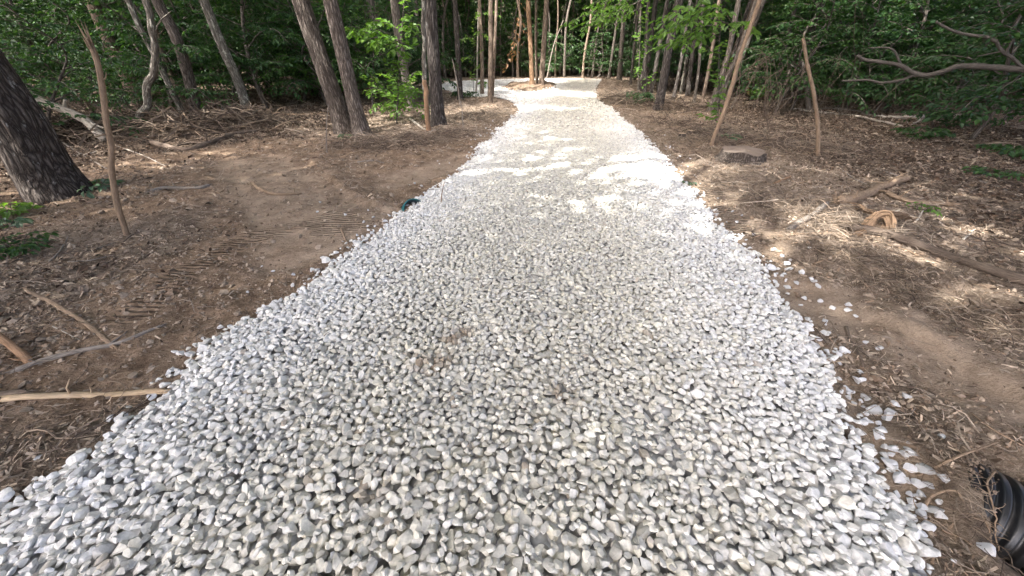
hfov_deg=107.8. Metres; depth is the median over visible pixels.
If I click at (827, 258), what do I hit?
dry stick
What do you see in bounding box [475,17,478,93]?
forest tree
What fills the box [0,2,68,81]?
understory sapling
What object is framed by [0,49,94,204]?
forest tree
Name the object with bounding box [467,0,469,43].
slim tree
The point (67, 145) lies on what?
dry stick
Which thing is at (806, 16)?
understory sapling
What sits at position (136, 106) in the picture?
brushwood
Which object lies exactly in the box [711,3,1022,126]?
brushwood
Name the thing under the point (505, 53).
understory sapling
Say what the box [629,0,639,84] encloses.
forest tree
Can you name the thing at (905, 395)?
loose stone
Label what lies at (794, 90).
slim tree
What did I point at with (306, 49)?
understory sapling
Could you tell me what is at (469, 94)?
ground plant
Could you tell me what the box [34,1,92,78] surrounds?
understory sapling
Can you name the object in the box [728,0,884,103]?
understory sapling
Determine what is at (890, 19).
understory sapling
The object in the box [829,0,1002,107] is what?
understory sapling
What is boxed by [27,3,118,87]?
understory sapling
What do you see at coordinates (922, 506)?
loose stone
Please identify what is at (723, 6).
slim tree
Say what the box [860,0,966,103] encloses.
understory sapling
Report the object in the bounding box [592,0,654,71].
understory sapling
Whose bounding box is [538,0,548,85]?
forest tree
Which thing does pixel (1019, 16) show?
slim tree
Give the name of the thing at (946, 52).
understory sapling
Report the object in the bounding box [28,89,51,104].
understory sapling
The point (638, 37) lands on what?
slim tree
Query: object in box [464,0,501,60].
understory sapling
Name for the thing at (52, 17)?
understory sapling
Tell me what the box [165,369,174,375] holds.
loose stone
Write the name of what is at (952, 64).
understory sapling
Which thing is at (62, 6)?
understory sapling
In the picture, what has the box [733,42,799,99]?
understory sapling
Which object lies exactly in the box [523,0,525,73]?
slim tree
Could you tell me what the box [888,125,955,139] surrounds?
ground plant
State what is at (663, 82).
forest tree
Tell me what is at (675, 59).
understory sapling
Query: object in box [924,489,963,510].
dry stick
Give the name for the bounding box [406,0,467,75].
understory sapling
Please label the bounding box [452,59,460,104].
upright twig
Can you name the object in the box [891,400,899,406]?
loose stone
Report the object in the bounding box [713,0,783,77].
understory sapling
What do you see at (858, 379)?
loose stone
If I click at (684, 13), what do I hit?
understory sapling
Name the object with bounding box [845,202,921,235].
curled root
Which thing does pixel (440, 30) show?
understory sapling
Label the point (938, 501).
loose stone
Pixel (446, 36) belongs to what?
understory sapling
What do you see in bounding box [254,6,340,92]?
understory sapling
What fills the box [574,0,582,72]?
slim tree
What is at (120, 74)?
understory sapling
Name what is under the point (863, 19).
understory sapling
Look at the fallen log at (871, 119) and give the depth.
11.02 m
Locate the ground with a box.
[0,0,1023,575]
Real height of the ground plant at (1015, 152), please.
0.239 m
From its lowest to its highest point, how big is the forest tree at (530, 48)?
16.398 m
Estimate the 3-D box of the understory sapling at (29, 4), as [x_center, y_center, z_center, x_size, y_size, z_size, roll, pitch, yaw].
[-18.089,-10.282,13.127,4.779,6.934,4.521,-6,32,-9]
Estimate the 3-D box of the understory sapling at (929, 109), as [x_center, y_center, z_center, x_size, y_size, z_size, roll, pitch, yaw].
[10.871,-4.926,9.181,1.940,2.028,2.517,19,37,28]
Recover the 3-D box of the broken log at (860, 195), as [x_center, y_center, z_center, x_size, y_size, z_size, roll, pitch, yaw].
[4.853,-1.276,4.917,2.553,0.387,0.529,-23,39,-33]
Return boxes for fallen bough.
[841,21,1023,83]
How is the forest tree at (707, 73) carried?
on the ground
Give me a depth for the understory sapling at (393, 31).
23.27 m
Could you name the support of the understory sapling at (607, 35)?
on the ground
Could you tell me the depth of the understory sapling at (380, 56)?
12.59 m
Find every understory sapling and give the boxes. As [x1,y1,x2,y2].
[0,0,81,62]
[0,0,85,99]
[0,0,154,103]
[0,0,155,137]
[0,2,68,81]
[0,9,84,104]
[0,11,60,88]
[0,28,85,108]
[0,40,93,99]
[1,0,63,54]
[1,0,64,80]
[5,0,81,56]
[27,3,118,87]
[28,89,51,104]
[29,0,176,84]
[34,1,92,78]
[35,29,156,95]
[36,0,160,81]
[44,45,189,113]
[46,0,181,107]
[48,0,210,105]
[53,0,233,109]
[62,54,123,102]
[65,1,180,85]
[66,44,184,108]
[68,0,250,100]
[70,0,219,82]
[85,18,176,95]
[140,1,208,83]
[143,0,248,100]
[163,0,255,77]
[165,0,216,42]
[168,0,286,100]
[173,1,236,70]
[174,0,310,108]
[182,17,282,108]
[184,30,260,100]
[196,0,313,96]
[197,0,295,102]
[211,0,304,86]
[237,0,365,103]
[244,0,358,100]
[248,0,366,98]
[250,1,289,78]
[251,0,372,104]
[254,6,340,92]
[258,0,358,96]
[283,0,329,32]
[290,3,381,84]
[301,0,398,98]
[304,0,409,93]
[313,32,373,96]
[318,0,412,87]
[321,0,371,86]
[326,0,411,95]
[335,6,423,104]
[339,0,421,88]
[350,0,447,76]
[350,0,458,99]
[356,0,456,88]
[370,0,420,68]
[378,0,421,80]
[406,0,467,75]
[412,4,485,73]
[413,20,453,70]
[421,0,475,58]
[437,12,475,76]
[441,35,479,76]
[444,1,487,71]
[453,21,496,75]
[460,0,528,68]
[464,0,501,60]
[465,49,479,75]
[472,20,511,73]
[474,49,502,71]
[484,0,563,75]
[484,27,524,75]
[506,0,554,65]
[508,0,554,62]
[519,17,567,74]
[519,37,547,74]
[534,0,594,66]
[537,0,591,72]
[538,44,569,72]
[542,1,576,51]
[545,33,582,76]
[546,11,567,71]
[551,1,597,71]
[552,0,585,59]
[556,32,591,74]
[557,0,611,73]
[558,40,590,74]
[560,47,591,74]
[567,0,631,76]
[576,41,614,74]
[578,1,624,69]
[578,1,635,72]
[578,36,616,78]
[582,0,646,75]
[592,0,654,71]
[598,17,649,70]
[608,0,679,75]
[613,0,665,64]
[622,8,684,81]
[623,0,706,73]
[624,0,682,71]
[636,0,740,91]
[640,0,746,88]
[669,0,723,54]
[683,0,745,82]
[694,0,794,91]
[700,0,756,71]
[703,0,761,71]
[707,0,796,84]
[713,0,780,84]
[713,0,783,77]
[726,0,882,116]
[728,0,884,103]
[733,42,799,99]
[734,0,869,94]
[739,0,867,109]
[747,2,817,79]
[751,2,800,78]
[771,0,881,95]
[773,0,885,73]
[774,0,931,105]
[786,0,916,102]
[793,34,900,101]
[796,0,957,108]
[802,48,894,112]
[817,0,884,87]
[827,13,959,112]
[829,0,968,100]
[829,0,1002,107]
[838,0,900,73]
[844,1,931,50]
[849,44,948,112]
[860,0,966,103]
[862,0,1023,108]
[870,0,1015,78]
[871,0,989,91]
[877,0,976,99]
[883,40,1006,127]
[885,0,1004,102]
[894,3,1023,139]
[895,0,958,47]
[896,15,1018,108]
[902,0,1023,97]
[909,0,1023,105]
[917,29,1023,108]
[920,13,997,101]
[928,0,1023,69]
[930,3,989,43]
[940,9,1023,102]
[944,1,1023,124]
[961,59,1023,122]
[962,36,1023,106]
[987,112,1023,126]
[994,64,1023,111]
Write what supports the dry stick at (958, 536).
on the ground
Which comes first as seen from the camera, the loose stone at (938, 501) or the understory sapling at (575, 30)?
the loose stone at (938, 501)
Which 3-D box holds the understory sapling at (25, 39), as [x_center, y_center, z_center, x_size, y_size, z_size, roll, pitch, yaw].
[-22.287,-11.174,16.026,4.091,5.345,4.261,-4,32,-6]
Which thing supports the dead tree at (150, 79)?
on the ground
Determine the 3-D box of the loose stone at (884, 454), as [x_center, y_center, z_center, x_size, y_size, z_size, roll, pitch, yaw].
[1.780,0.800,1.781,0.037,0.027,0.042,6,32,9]
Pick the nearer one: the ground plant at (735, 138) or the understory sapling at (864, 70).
the ground plant at (735, 138)
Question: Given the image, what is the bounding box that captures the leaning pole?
[710,0,761,145]
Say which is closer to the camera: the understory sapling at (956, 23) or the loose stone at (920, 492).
the loose stone at (920, 492)
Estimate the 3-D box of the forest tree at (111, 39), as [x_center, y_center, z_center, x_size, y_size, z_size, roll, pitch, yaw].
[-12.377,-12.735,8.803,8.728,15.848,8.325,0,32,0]
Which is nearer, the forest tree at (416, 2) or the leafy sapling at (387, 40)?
the leafy sapling at (387, 40)
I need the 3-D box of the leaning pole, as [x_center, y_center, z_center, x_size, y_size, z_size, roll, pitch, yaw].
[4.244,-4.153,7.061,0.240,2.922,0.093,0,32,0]
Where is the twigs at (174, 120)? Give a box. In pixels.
[0,80,1023,575]
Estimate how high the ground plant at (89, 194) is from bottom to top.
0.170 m
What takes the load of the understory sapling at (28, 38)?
on the ground
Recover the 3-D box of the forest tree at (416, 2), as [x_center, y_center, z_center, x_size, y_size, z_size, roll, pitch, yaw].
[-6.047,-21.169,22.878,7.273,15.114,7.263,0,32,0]
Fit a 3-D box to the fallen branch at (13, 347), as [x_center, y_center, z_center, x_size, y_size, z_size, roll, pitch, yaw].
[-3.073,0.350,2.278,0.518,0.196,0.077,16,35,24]
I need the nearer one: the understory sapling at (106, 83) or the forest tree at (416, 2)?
the understory sapling at (106, 83)
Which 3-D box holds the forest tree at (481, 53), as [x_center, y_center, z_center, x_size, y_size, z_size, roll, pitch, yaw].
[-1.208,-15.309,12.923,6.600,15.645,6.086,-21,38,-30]
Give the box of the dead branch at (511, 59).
[502,0,526,72]
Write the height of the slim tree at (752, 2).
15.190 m
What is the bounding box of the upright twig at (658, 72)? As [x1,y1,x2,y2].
[656,49,662,88]
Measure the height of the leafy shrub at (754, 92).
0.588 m
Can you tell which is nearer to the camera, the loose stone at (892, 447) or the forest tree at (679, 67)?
the loose stone at (892, 447)
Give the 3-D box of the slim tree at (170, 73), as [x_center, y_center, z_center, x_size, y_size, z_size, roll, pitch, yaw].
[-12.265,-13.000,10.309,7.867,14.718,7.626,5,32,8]
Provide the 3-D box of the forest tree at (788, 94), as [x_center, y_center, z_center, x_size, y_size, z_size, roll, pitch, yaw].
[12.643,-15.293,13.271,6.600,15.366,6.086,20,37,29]
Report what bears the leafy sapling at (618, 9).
on the ground
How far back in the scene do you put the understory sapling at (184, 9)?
29.40 m
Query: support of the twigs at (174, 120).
on the ground
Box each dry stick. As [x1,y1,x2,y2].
[48,237,67,261]
[62,142,107,169]
[67,255,111,261]
[115,145,164,165]
[276,111,325,115]
[340,228,349,245]
[409,118,429,131]
[774,175,790,183]
[790,232,880,237]
[813,249,842,263]
[844,326,864,367]
[874,241,934,265]
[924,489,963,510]
[926,308,964,320]
[933,440,999,468]
[942,529,971,544]
[970,412,1023,446]
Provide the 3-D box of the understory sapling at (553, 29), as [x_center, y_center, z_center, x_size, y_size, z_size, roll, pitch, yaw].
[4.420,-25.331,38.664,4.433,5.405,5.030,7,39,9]
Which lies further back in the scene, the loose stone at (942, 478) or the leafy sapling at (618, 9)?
the leafy sapling at (618, 9)
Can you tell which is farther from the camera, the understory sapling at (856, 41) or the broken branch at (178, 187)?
the understory sapling at (856, 41)
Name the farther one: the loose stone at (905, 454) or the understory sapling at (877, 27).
the understory sapling at (877, 27)
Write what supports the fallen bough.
on the ground
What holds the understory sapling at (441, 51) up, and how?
on the ground
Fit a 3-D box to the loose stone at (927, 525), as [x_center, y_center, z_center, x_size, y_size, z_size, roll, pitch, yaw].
[1.704,0.975,1.528,0.057,0.030,0.042,-16,35,-24]
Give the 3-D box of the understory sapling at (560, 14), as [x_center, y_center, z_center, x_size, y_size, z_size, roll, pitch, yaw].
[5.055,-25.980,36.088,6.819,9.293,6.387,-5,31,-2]
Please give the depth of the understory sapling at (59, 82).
7.66 m
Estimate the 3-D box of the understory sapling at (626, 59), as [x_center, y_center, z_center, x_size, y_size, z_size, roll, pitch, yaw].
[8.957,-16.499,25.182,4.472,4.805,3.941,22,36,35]
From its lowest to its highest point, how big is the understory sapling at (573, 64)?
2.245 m
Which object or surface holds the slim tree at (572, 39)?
on the ground
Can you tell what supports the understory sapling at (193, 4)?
on the ground
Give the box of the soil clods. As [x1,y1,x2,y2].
[964,455,1017,512]
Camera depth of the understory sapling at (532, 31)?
35.42 m
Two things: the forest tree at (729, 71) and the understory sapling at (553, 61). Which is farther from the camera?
the understory sapling at (553, 61)
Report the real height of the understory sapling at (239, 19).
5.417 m
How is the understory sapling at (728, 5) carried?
on the ground
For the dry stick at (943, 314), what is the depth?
2.69 m
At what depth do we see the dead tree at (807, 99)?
12.34 m
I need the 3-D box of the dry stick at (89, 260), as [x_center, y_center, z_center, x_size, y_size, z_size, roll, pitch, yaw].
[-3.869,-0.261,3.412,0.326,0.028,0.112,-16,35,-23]
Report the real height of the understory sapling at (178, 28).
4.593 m
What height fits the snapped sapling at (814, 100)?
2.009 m
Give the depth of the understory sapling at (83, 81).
12.24 m
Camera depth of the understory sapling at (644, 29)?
32.42 m
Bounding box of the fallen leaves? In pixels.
[0,75,1023,345]
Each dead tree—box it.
[135,0,171,123]
[801,61,812,109]
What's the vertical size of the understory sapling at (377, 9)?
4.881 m
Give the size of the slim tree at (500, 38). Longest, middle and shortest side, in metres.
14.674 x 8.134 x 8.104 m
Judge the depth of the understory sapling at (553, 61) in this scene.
30.17 m
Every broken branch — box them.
[144,181,211,192]
[786,201,829,230]
[883,187,960,206]
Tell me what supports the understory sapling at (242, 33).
on the ground
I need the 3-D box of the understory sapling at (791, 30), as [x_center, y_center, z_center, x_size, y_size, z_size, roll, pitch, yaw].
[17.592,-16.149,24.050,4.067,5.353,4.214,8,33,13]
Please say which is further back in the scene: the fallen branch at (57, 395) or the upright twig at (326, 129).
the upright twig at (326, 129)
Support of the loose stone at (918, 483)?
on the ground
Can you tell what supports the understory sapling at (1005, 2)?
on the ground
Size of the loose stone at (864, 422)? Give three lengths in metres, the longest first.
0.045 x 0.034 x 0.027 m
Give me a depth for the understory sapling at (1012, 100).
9.48 m
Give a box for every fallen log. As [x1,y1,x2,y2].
[148,119,262,150]
[793,106,902,126]
[797,101,875,116]
[837,223,1023,284]
[876,112,961,124]
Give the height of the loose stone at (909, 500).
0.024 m
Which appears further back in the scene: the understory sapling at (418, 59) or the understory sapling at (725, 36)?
the understory sapling at (725, 36)
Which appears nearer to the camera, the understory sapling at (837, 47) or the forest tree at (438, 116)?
the forest tree at (438, 116)
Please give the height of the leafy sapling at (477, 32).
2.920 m
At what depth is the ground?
3.42 m
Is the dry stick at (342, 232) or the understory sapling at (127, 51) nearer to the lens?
the dry stick at (342, 232)
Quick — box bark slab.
[0,389,35,395]
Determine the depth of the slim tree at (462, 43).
29.79 m
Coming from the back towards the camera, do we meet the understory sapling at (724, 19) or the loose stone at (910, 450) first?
the understory sapling at (724, 19)
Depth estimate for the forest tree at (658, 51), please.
15.96 m
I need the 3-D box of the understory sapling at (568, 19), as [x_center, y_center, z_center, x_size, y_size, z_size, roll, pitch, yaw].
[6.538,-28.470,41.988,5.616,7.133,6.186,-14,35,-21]
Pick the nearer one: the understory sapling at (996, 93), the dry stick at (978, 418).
the dry stick at (978, 418)
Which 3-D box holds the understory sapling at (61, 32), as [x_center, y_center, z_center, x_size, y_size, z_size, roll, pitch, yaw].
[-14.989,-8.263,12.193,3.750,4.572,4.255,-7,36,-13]
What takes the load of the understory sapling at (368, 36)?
on the ground
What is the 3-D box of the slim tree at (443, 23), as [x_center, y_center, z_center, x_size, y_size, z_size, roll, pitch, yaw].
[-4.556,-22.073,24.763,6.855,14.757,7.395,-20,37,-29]
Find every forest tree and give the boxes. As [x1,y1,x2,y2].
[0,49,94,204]
[86,0,142,109]
[125,0,184,113]
[151,0,202,114]
[199,0,255,114]
[291,0,351,133]
[323,0,372,136]
[366,0,396,101]
[390,0,415,107]
[414,0,421,78]
[425,0,447,126]
[453,0,462,99]
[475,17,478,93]
[478,0,484,93]
[487,0,497,102]
[526,0,534,84]
[535,0,537,83]
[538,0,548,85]
[616,2,625,80]
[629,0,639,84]
[638,0,649,93]
[641,0,657,92]
[649,0,668,93]
[653,0,682,110]
[672,0,691,99]
[685,0,701,95]
[693,0,704,103]
[700,0,720,107]
[706,0,740,110]
[714,0,756,110]
[723,0,751,97]
[771,0,798,98]
[786,2,819,95]
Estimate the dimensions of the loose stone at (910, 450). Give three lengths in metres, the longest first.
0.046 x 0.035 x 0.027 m
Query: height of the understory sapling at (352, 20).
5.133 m
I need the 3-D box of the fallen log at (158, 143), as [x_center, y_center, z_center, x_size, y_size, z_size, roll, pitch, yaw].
[-6.411,-3.338,8.118,1.267,0.423,2.248,26,40,35]
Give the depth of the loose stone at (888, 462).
1.74 m
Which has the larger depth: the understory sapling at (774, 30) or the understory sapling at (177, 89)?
the understory sapling at (774, 30)
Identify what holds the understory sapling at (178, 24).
on the ground
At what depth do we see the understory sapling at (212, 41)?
13.14 m
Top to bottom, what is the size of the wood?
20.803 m
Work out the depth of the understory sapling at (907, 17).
10.84 m
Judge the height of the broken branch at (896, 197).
0.224 m
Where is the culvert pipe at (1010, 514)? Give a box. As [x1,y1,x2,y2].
[967,459,1023,575]
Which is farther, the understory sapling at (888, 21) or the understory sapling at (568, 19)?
the understory sapling at (568, 19)
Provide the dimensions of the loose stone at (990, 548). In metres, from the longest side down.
0.061 x 0.054 x 0.038 m
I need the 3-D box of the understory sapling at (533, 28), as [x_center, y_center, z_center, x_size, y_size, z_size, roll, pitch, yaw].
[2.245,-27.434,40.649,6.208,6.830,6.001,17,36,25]
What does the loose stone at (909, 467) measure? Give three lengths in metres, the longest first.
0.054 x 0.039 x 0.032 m
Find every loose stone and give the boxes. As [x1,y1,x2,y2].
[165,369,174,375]
[839,346,850,353]
[853,376,860,383]
[860,418,868,425]
[865,405,882,414]
[873,429,882,439]
[875,426,887,432]
[879,452,888,458]
[880,444,887,448]
[880,457,898,468]
[881,412,892,420]
[884,408,896,414]
[888,445,898,449]
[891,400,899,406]
[892,471,906,483]
[893,490,900,497]
[900,451,909,458]
[902,393,911,398]
[902,449,915,455]
[903,463,917,472]
[905,491,912,496]
[906,497,916,504]
[911,478,927,488]
[915,463,936,474]
[915,503,927,509]
[915,508,926,518]
[916,489,925,497]
[920,520,936,531]
[924,482,934,488]
[926,505,944,513]
[934,509,947,519]
[935,499,942,504]
[937,474,949,482]
[976,542,995,556]
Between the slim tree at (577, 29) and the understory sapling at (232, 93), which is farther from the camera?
the slim tree at (577, 29)
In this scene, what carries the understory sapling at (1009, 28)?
on the ground
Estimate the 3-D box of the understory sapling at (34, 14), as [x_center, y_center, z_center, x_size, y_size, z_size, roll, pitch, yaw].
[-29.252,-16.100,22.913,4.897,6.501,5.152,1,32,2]
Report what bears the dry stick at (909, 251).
on the ground
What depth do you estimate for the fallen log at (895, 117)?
10.89 m
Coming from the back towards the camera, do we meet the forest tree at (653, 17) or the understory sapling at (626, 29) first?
the understory sapling at (626, 29)
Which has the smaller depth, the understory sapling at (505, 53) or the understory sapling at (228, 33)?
the understory sapling at (228, 33)
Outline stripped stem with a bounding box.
[421,0,431,130]
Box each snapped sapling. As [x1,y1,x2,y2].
[75,20,129,235]
[802,33,820,155]
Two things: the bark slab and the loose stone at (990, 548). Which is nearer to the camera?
the loose stone at (990, 548)
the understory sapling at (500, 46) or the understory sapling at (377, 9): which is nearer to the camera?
the understory sapling at (377, 9)
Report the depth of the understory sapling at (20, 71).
8.74 m
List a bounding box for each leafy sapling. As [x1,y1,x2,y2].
[344,0,421,122]
[460,11,500,90]
[560,0,660,91]
[643,0,761,132]
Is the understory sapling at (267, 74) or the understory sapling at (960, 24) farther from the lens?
the understory sapling at (960, 24)
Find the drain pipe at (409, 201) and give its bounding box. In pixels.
[401,198,420,210]
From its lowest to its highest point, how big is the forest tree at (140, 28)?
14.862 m
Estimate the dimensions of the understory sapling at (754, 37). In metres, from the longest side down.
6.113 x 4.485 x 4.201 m
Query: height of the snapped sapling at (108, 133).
1.936 m
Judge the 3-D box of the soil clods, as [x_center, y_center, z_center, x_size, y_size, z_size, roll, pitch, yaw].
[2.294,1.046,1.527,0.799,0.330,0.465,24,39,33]
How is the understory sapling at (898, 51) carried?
on the ground
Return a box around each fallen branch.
[0,332,34,363]
[0,379,169,401]
[3,323,166,373]
[24,288,117,348]
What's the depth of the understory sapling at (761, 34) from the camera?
21.20 m
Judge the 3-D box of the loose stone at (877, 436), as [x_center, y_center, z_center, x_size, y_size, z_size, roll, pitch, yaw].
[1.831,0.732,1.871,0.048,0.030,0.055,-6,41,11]
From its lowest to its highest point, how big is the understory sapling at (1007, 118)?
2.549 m
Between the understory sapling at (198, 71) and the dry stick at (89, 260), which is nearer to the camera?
the dry stick at (89, 260)
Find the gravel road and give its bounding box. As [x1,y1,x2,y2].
[0,79,927,575]
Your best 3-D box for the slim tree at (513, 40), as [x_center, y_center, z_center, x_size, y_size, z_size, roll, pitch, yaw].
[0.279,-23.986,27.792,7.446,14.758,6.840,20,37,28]
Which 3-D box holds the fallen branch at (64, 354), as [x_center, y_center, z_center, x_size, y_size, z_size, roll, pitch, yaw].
[-2.686,0.351,2.381,0.762,0.072,0.160,-19,36,-27]
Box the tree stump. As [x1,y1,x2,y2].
[713,145,766,165]
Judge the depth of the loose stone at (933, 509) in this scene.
1.58 m
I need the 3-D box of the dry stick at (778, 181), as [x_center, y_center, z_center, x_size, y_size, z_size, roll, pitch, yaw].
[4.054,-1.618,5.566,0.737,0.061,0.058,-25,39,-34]
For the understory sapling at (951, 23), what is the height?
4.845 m
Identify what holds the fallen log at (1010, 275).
on the ground
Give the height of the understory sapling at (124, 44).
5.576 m
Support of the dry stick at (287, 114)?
on the ground
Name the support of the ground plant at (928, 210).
on the ground
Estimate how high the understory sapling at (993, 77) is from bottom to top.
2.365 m
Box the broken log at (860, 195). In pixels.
[831,171,910,204]
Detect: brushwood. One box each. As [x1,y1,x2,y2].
[24,81,315,128]
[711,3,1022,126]
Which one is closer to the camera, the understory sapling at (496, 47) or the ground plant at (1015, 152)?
the ground plant at (1015, 152)
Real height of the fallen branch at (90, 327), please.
0.149 m
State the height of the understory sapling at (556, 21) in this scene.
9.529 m
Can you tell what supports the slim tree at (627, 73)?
on the ground
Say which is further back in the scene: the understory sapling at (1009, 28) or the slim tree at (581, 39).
the slim tree at (581, 39)
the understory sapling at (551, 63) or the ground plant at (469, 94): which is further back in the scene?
the understory sapling at (551, 63)
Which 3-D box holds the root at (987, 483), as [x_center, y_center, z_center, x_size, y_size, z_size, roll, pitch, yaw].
[2.010,0.920,1.584,0.087,0.194,0.270,15,35,22]
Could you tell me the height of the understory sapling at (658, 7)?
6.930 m
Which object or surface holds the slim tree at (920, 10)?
on the ground
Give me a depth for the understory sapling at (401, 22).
19.69 m
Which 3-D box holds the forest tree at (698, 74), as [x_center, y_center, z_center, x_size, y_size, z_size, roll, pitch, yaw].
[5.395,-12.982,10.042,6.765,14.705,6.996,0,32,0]
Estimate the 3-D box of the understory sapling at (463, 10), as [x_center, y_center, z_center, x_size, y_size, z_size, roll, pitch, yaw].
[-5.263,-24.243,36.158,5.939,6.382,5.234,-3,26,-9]
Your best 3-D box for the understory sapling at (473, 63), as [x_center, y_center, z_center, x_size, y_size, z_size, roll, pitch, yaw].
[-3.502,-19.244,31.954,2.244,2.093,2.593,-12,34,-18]
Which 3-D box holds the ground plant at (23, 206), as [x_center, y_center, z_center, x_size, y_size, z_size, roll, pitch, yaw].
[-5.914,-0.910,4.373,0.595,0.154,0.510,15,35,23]
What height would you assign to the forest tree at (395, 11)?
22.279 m
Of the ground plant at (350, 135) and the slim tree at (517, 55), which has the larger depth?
the slim tree at (517, 55)
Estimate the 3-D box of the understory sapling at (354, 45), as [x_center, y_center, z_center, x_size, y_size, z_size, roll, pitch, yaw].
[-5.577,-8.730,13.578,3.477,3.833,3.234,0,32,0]
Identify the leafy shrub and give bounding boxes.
[359,70,430,118]
[626,91,654,103]
[744,86,768,100]
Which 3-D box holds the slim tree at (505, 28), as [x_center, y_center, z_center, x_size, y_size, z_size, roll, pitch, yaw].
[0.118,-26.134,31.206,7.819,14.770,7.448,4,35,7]
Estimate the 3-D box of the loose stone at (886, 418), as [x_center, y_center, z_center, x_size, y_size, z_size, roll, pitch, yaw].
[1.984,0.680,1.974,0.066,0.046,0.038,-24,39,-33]
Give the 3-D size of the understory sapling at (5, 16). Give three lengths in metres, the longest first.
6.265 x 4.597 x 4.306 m
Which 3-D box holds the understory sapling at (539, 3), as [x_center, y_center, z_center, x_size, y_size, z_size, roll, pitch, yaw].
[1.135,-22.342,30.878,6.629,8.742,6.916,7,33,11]
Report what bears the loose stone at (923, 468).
on the ground
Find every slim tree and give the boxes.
[149,0,187,109]
[169,0,220,103]
[441,0,452,75]
[442,0,447,77]
[458,12,466,76]
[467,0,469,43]
[483,0,486,74]
[500,0,501,75]
[504,0,508,73]
[512,1,518,76]
[514,0,523,77]
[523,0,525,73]
[548,11,549,76]
[554,0,558,76]
[559,0,566,75]
[563,0,571,77]
[569,1,577,74]
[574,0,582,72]
[578,0,586,74]
[581,0,592,78]
[587,0,599,76]
[591,3,605,77]
[602,4,612,75]
[607,0,627,77]
[624,1,637,76]
[633,1,640,79]
[679,0,697,93]
[702,0,732,88]
[725,0,765,98]
[726,0,753,93]
[788,1,822,103]
[882,1,924,88]
[966,8,1023,108]
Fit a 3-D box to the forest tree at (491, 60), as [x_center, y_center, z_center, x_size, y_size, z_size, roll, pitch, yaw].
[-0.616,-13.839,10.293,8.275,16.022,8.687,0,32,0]
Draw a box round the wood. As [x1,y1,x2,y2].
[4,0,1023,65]
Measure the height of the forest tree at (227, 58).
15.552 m
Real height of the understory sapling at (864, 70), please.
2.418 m
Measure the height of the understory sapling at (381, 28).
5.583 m
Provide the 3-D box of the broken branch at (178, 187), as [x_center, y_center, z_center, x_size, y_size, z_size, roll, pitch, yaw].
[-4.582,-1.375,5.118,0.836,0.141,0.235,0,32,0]
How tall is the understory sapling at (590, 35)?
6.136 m
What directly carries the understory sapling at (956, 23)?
on the ground
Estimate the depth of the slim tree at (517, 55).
29.17 m
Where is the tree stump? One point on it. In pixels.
(744, 154)
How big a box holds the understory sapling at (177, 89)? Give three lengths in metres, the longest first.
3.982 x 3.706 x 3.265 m
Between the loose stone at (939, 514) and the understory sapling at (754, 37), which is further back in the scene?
the understory sapling at (754, 37)
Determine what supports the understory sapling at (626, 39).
on the ground
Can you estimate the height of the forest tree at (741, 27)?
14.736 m
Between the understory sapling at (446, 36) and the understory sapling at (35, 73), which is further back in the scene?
the understory sapling at (446, 36)
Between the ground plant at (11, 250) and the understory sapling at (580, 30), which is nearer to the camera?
the ground plant at (11, 250)
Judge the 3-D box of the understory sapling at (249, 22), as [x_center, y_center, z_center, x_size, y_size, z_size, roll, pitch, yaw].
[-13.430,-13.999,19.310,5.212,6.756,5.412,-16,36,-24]
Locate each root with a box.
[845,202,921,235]
[983,470,1008,551]
[983,515,1003,548]
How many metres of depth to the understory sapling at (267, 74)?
12.20 m
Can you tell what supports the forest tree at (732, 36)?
on the ground
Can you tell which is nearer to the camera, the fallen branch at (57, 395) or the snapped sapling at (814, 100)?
the fallen branch at (57, 395)
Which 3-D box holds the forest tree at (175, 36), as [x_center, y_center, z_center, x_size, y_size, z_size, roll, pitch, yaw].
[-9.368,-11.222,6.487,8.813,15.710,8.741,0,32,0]
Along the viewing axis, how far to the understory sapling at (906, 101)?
11.60 m
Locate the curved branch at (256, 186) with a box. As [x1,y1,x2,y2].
[251,181,300,195]
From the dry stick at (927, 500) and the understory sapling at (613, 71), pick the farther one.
the understory sapling at (613, 71)
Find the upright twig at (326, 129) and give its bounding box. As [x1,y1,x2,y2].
[326,104,328,152]
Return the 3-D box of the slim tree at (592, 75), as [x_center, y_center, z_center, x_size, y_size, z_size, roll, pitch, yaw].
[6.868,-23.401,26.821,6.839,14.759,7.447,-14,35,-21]
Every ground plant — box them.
[0,202,43,218]
[0,216,35,228]
[0,231,58,259]
[77,178,124,197]
[337,133,352,138]
[449,91,478,97]
[717,133,741,140]
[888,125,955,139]
[905,201,941,216]
[916,110,996,127]
[961,165,1023,181]
[974,143,1023,159]
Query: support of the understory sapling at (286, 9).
on the ground
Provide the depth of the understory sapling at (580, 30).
37.90 m
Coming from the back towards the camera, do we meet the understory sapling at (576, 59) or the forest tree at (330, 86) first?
the understory sapling at (576, 59)
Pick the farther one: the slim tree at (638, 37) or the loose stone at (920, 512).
the slim tree at (638, 37)
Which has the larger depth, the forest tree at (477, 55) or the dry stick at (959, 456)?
the forest tree at (477, 55)
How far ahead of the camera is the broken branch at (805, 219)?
4.05 m
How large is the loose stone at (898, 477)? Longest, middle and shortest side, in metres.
0.062 x 0.056 x 0.033 m
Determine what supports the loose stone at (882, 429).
on the ground
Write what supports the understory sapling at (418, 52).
on the ground
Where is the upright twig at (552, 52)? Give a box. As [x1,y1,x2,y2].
[546,20,563,77]
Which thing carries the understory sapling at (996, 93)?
on the ground
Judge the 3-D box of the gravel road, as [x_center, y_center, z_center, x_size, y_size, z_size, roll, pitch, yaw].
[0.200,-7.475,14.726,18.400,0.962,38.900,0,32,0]

